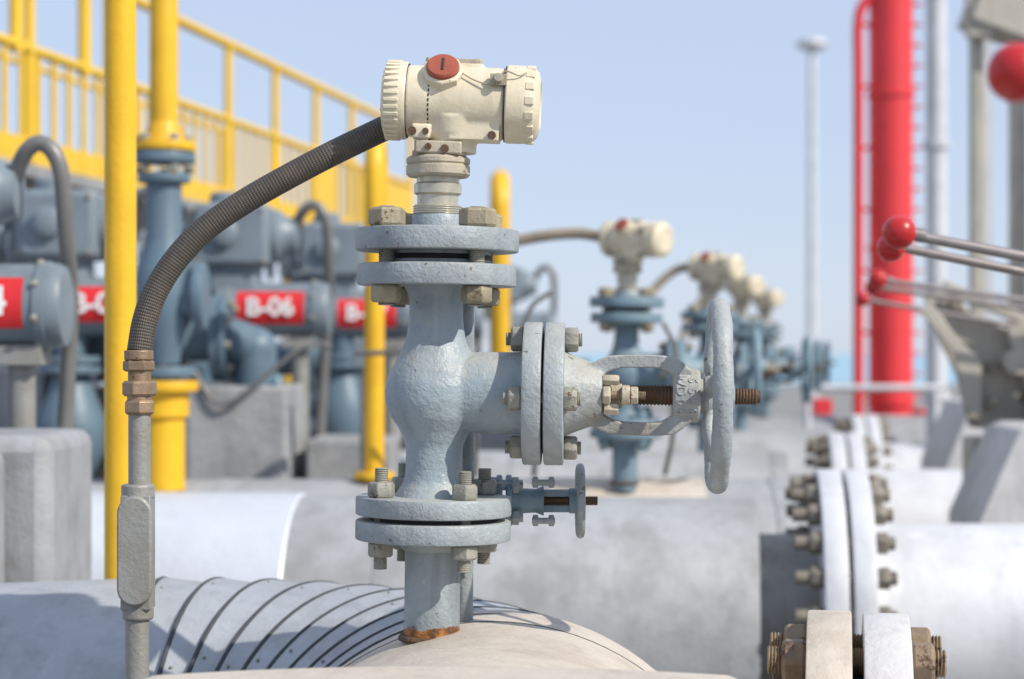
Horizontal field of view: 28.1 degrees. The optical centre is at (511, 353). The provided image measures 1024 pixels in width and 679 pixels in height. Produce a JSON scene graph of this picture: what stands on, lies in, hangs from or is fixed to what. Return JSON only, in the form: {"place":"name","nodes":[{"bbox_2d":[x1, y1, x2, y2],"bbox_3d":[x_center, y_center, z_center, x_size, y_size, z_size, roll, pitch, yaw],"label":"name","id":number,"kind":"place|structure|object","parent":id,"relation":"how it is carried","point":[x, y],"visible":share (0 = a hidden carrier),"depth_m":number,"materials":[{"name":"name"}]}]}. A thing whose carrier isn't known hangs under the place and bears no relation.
{"place":"outdoors","nodes":[
{"label":"outdoors","id":0,"kind":"place"},
{"bbox_2d":[0,0,1007,353],"label":"sky","id":1,"kind":"structure","parent":0,"point":[691,116],"materials":[{"name":"blue"}]},
{"bbox_2d":[101,354,957,383],"bbox_3d":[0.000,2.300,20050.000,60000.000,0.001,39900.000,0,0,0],"label":"sea","id":2,"kind":"structure","parent":0,"point":[841,371],"depth_m":293.06,"materials":[{"name":"liquid"}]},
{"bbox_2d":[638,384,960,414],"bbox_3d":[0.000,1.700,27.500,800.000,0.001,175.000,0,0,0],"label":"ground","id":3,"kind":"structure","parent":0,"point":[788,401],"depth_m":70.95,"materials":[{"name":"concrete"}]},
{"bbox_2d":[0,452,3,582],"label":"gray equipment cabinet","id":4,"kind":"object","parent":3,"relation":"on","point":[1,519],"visible":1,"depth_m":3.56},
{"bbox_2d":[0,231,29,263],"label":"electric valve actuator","id":5,"kind":"object","parent":3,"relation":"on","point":[14,259],"visible":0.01,"depth_m":8.01,"materials":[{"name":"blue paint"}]},
{"bbox_2d":[0,135,78,427],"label":"electric valve actuator","id":6,"kind":"object","parent":3,"relation":"on","point":[39,310],"visible":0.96,"depth_m":4.17,"materials":[{"name":"blue paint"}]},
{"bbox_2d":[0,428,91,582],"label":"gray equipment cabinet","id":7,"kind":"object","parent":3,"relation":"on","point":[47,504],"visible":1,"depth_m":3.63,"materials":[{"name":"white concrete"}]},
{"bbox_2d":[0,369,95,427],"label":"concrete pedestal","id":8,"kind":"object","parent":3,"relation":"on","point":[43,382],"visible":0.08,"depth_m":6.05,"materials":[{"name":"grey concrete"}]},
{"bbox_2d":[92,383,205,478],"bbox_3d":[-1.175,0.900,6.600,0.370,1.600,0.600,0,0,0],"label":"concrete pedestal","id":9,"kind":"object","parent":3,"relation":"on","point":[99,392],"depth_m":6.30,"materials":[{"name":"grey concrete"}]},
{"bbox_2d":[104,0,210,578],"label":"yellow vent pipe","id":10,"kind":"object","parent":3,"relation":"on","point":[161,141],"visible":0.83,"depth_m":5.42,"materials":[{"name":"metal"}]},
{"bbox_2d":[0,0,413,382],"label":"yellow platform railing","id":11,"kind":"object","parent":3,"relation":"on","point":[86,169],"visible":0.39,"depth_m":10.36,"materials":[{"name":"metal"}]},
{"bbox_2d":[185,383,302,478],"bbox_3d":[-0.820,0.897,6.300,0.320,1.605,0.600,0,0,0],"label":"concrete pedestal","id":12,"kind":"object","parent":3,"relation":"on","point":[256,432],"visible":0.42,"depth_m":6.00,"materials":[{"name":"grey concrete"}]},
{"bbox_2d":[52,295,276,384],"bbox_3d":[-1.323,0.672,6.167,1.235,1.775,0.315,0,0,0],"label":"blue flanged valve","id":13,"kind":"object","parent":12,"relation":"on","point":[223,343],"visible":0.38,"depth_m":6.08,"materials":[{"name":"grey paint"}]},
{"bbox_2d":[0,177,168,476],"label":"electric valve actuator","id":14,"kind":"object","parent":13,"relation":"attached to","point":[33,237],"visible":0.31,"depth_m":5.87,"materials":[{"name":"blue paint"}]},
{"bbox_2d":[182,191,333,478],"bbox_3d":[-0.814,0.549,6.511,0.497,2.125,0.261,0,0,0],"label":"electric valve actuator","id":15,"kind":"object","parent":13,"relation":"attached to","point":[237,257],"visible":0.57,"depth_m":6.44,"materials":[{"name":"blue paint"}]},
{"bbox_2d":[306,434,399,478],"bbox_3d":[-0.490,0.980,6.375,0.260,1.440,0.450,0,0,0],"label":"concrete pedestal","id":16,"kind":"object","parent":3,"relation":"on","point":[332,456],"visible":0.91,"depth_m":6.15,"materials":[{"name":"grey concrete"}]},
{"bbox_2d":[186,291,677,476],"bbox_3d":[-0.258,0.767,6.670,1.395,1.866,2.580,0,0,0],"label":"instrument tubing","id":17,"kind":"object","parent":3,"relation":"on","point":[359,353],"visible":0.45,"depth_m":5.97,"materials":[{"name":"metal"}]},
{"bbox_2d":[146,666,735,678],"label":"insulation jacket box","id":18,"kind":"object","parent":3,"relation":"on","point":[441,672],"visible":1,"depth_m":1.99,"materials":[{"name":"metal"}]},
{"bbox_2d":[92,477,887,533],"bbox_3d":[-1.275,1.020,5.620,4.650,1.359,0.608,0,0,0],"label":"insulated pipe","id":19,"kind":"object","parent":3,"relation":"on","point":[767,495],"visible":0.09,"depth_m":5.52,"materials":[{"name":"metal"}]},
{"bbox_2d":[354,141,394,482],"bbox_3d":[-0.375,-0.130,5.654,0.110,0.964,0.258,0,0,0],"label":"yellow vent post","id":20,"kind":"object","parent":19,"relation":"on","point":[376,176],"visible":0.73,"depth_m":5.56,"materials":[{"name":"metal"}]},
{"bbox_2d":[519,218,773,490],"bbox_3d":[0.216,0.040,5.504,0.970,0.805,0.238,1,0,3],"label":"flanged globe valve","id":21,"kind":"object","parent":19,"relation":"on","point":[626,305],"visible":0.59,"depth_m":5.46,"materials":[{"name":"paint"}]},
{"bbox_2d":[478,433,520,450],"bbox_3d":[-0.100,0.890,8.300,0.400,1.620,0.600,0,0,0],"label":"concrete pedestal","id":22,"kind":"object","parent":3,"relation":"on","point":[491,442],"depth_m":8.00,"materials":[{"name":"grey concrete"}]},
{"bbox_2d":[276,342,401,391],"bbox_3d":[-0.902,0.738,7.927,1.235,1.775,0.315,0,0,0],"label":"blue flanged valve","id":23,"kind":"object","parent":22,"relation":"on","point":[285,368],"visible":0.07,"depth_m":7.84,"materials":[{"name":"grey paint"}]},
{"bbox_2d":[92,469,1023,678],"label":"flanged header pipe","id":24,"kind":"object","parent":3,"relation":"on","point":[720,586],"visible":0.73,"depth_m":4.67,"materials":[{"name":"metal"}]},
{"bbox_2d":[949,420,1023,523],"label":"pipe support wedge","id":25,"kind":"object","parent":24,"relation":"attached to","point":[991,489],"visible":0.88,"depth_m":5.82,"materials":[{"name":"paint"}]},
{"bbox_2d":[309,415,925,442],"bbox_3d":[1.000,1.022,11.450,12.000,1.355,0.600,0,0,0],"label":"insulated pipe","id":26,"kind":"object","parent":3,"relation":"on","point":[907,428],"visible":0.01,"depth_m":11.29,"materials":[{"name":"metal"}]},
{"bbox_2d":[485,264,556,351],"bbox_3d":[-0.002,0.547,11.211,0.497,2.125,0.261,0,0,0],"label":"electric valve actuator","id":27,"kind":"object","parent":26,"relation":"attached to","point":[525,288],"visible":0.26,"depth_m":11.15,"materials":[{"name":"blue paint"}]},
{"bbox_2d":[731,289,835,417],"bbox_3d":[1.442,0.091,11.396,0.713,0.904,0.242,1,0,3],"label":"flanged globe valve","id":28,"kind":"object","parent":26,"relation":"on","point":[766,301],"visible":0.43,"depth_m":11.34,"materials":[{"name":"paint"}]},
{"bbox_2d":[309,415,926,475],"bbox_3d":[1.749,0.988,9.180,12.500,1.425,0.740,0,0,5],"label":"flanged header pipe","id":29,"kind":"object","parent":3,"relation":"on","point":[791,444],"visible":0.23,"depth_m":9.07,"materials":[{"name":"white metal"}]},
{"bbox_2d":[137,224,211,297],"bbox_3d":[-1.312,0.517,8.611,0.497,2.125,0.261,0,0,0],"label":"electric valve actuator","id":30,"kind":"object","parent":29,"relation":"attached to","point":[142,234],"visible":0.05,"depth_m":8.52,"materials":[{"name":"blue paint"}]},
{"bbox_2d":[266,255,363,418],"bbox_3d":[-0.862,0.487,9.311,0.497,2.125,0.261,0,0,0],"label":"electric valve actuator","id":31,"kind":"object","parent":29,"relation":"attached to","point":[297,277],"visible":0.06,"depth_m":9.21,"materials":[{"name":"blue paint"}]},
{"bbox_2d":[474,306,484,351],"bbox_3d":[-0.362,0.537,9.011,0.497,2.125,0.261,0,0,0],"label":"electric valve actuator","id":32,"kind":"object","parent":29,"relation":"attached to","point":[479,315],"visible":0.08,"depth_m":8.93,"materials":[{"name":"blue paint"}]},
{"bbox_2d":[490,170,509,351],"bbox_3d":[-0.055,-0.241,9.474,0.184,1.222,0.432,0,0,0],"label":"yellow vent post","id":33,"kind":"object","parent":29,"relation":"on","point":[500,205],"visible":0.44,"depth_m":9.31,"materials":[{"name":"metal"}]},
{"bbox_2d":[670,274,828,430],"bbox_3d":[1.072,0.094,9.246,0.713,0.904,0.242,1,0,3],"label":"flanged globe valve","id":34,"kind":"object","parent":29,"relation":"on","point":[744,289],"visible":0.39,"depth_m":9.21,"materials":[{"name":"paint"}]},
{"bbox_2d":[400,432,961,522],"bbox_3d":[0.751,0.988,7.181,10.500,1.425,0.740,0,0,5],"label":"flanged header pipe","id":35,"kind":"object","parent":3,"relation":"on","point":[922,495],"visible":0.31,"depth_m":7.02,"materials":[{"name":"white metal"}]},
{"bbox_2d":[0,362,223,383],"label":"blue flanged valve","id":36,"kind":"object","parent":35,"relation":"attached to","point":[202,368],"depth_m":7.54,"materials":[{"name":"grey paint"}]},
{"bbox_2d":[283,212,408,449],"bbox_3d":[-0.582,0.547,7.511,0.497,2.125,0.261,0,0,0],"label":"electric valve actuator","id":37,"kind":"object","parent":35,"relation":"attached to","point":[343,409],"visible":0.34,"depth_m":7.42,"materials":[{"name":"blue paint"}]},
{"bbox_2d":[650,252,821,451],"bbox_3d":[0.728,0.096,7.198,0.713,0.904,0.238,1,0,2],"label":"flanged globe valve","id":38,"kind":"object","parent":35,"relation":"on","point":[712,272],"visible":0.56,"depth_m":7.16,"materials":[{"name":"paint"}]},
{"bbox_2d":[920,398,984,468],"bbox_3d":[1.750,0.590,8.150,0.299,0.819,0.500,0,0,0],"label":"pipe support wedge","id":39,"kind":"object","parent":35,"relation":"attached to","point":[943,447],"visible":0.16,"depth_m":8.08,"materials":[{"name":"paint"}]},
{"bbox_2d":[797,37,827,414],"bbox_3d":[5.860,-2.230,40.000,0.600,7.860,0.600,0,0,0],"label":"lamp post","id":40,"kind":"object","parent":3,"relation":"on","point":[811,46],"visible":0.87,"depth_m":39.92,"materials":[{"name":"white metal"}]},
{"bbox_2d":[767,610,946,678],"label":"foreground flange joint","id":41,"kind":"object","parent":3,"relation":"on","point":[825,644],"visible":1,"depth_m":2.48,"materials":[{"name":"paint"}]},
{"bbox_2d":[0,576,654,678],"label":"insulated elbow pipe","id":42,"kind":"object","parent":41,"relation":"attached to","point":[73,629],"visible":0.8,"depth_m":2.84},
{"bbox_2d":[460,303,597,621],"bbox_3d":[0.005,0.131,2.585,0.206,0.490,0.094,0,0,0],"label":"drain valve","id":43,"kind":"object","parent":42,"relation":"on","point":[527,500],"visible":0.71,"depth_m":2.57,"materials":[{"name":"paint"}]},
{"bbox_2d":[355,54,760,643],"bbox_3d":[0.054,0.005,2.493,0.495,0.729,0.238,1,0,2],"label":"flanged globe valve","id":44,"kind":"object","parent":42,"relation":"on","point":[432,515],"visible":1,"depth_m":2.46,"materials":[{"name":"grey paint"}]},
{"bbox_2d":[117,116,387,678],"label":"flexible conduit","id":45,"kind":"object","parent":44,"relation":"attached to","point":[136,551],"visible":0.96,"depth_m":2.47,"materials":[{"name":"grey metal"}]},
{"bbox_2d":[811,0,925,414],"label":"red standpipe tower","id":46,"kind":"structure","parent":3,"relation":"on","point":[890,86],"depth_m":11.90,"materials":[{"name":"metal"}]},
{"bbox_2d":[804,384,945,429],"bbox_3d":[1.841,0.928,10.400,0.718,1.543,0.036,0,0,0],"label":"horizontal guard rail","id":47,"kind":"object","parent":3,"relation":"on","point":[935,389],"visible":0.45,"depth_m":10.38,"materials":[{"name":"white paint"}]},
{"bbox_2d":[923,0,949,442],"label":"white riser pipe","id":48,"kind":"object","parent":3,"relation":"on","point":[936,144],"visible":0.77,"depth_m":10.95,"materials":[{"name":"metal"}]},
{"bbox_2d":[877,215,1023,276],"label":"lever valve","id":49,"kind":"object","parent":3,"relation":"on","point":[901,234],"visible":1,"depth_m":3.29,"materials":[{"name":"metal"}]},
{"bbox_2d":[918,280,1023,479],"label":"lever bracket stand","id":50,"kind":"object","parent":3,"relation":"on","point":[986,361],"visible":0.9,"depth_m":6.25,"materials":[{"name":"grey metal"}]},
{"bbox_2d":[855,292,1017,326],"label":"lever valve","id":51,"kind":"object","parent":50,"relation":"attached to","point":[863,298],"visible":1,"depth_m":6.19,"materials":[{"name":"grey metal"}]},
{"bbox_2d":[865,269,1023,310],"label":"lever valve","id":52,"kind":"object","parent":50,"relation":"attached to","point":[878,281],"visible":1,"depth_m":6.01,"materials":[{"name":"silver metal"}]},
{"bbox_2d":[957,0,1023,322],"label":"loading frame","id":53,"kind":"object","parent":3,"relation":"on","point":[983,25],"visible":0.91,"depth_m":8.98,"materials":[{"name":"beige paint"}]},
{"bbox_2d":[986,42,1023,102],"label":"lever valve","id":54,"kind":"object","parent":3,"relation":"on","point":[1005,73],"visible":1,"depth_m":1.39,"materials":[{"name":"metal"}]}
]}

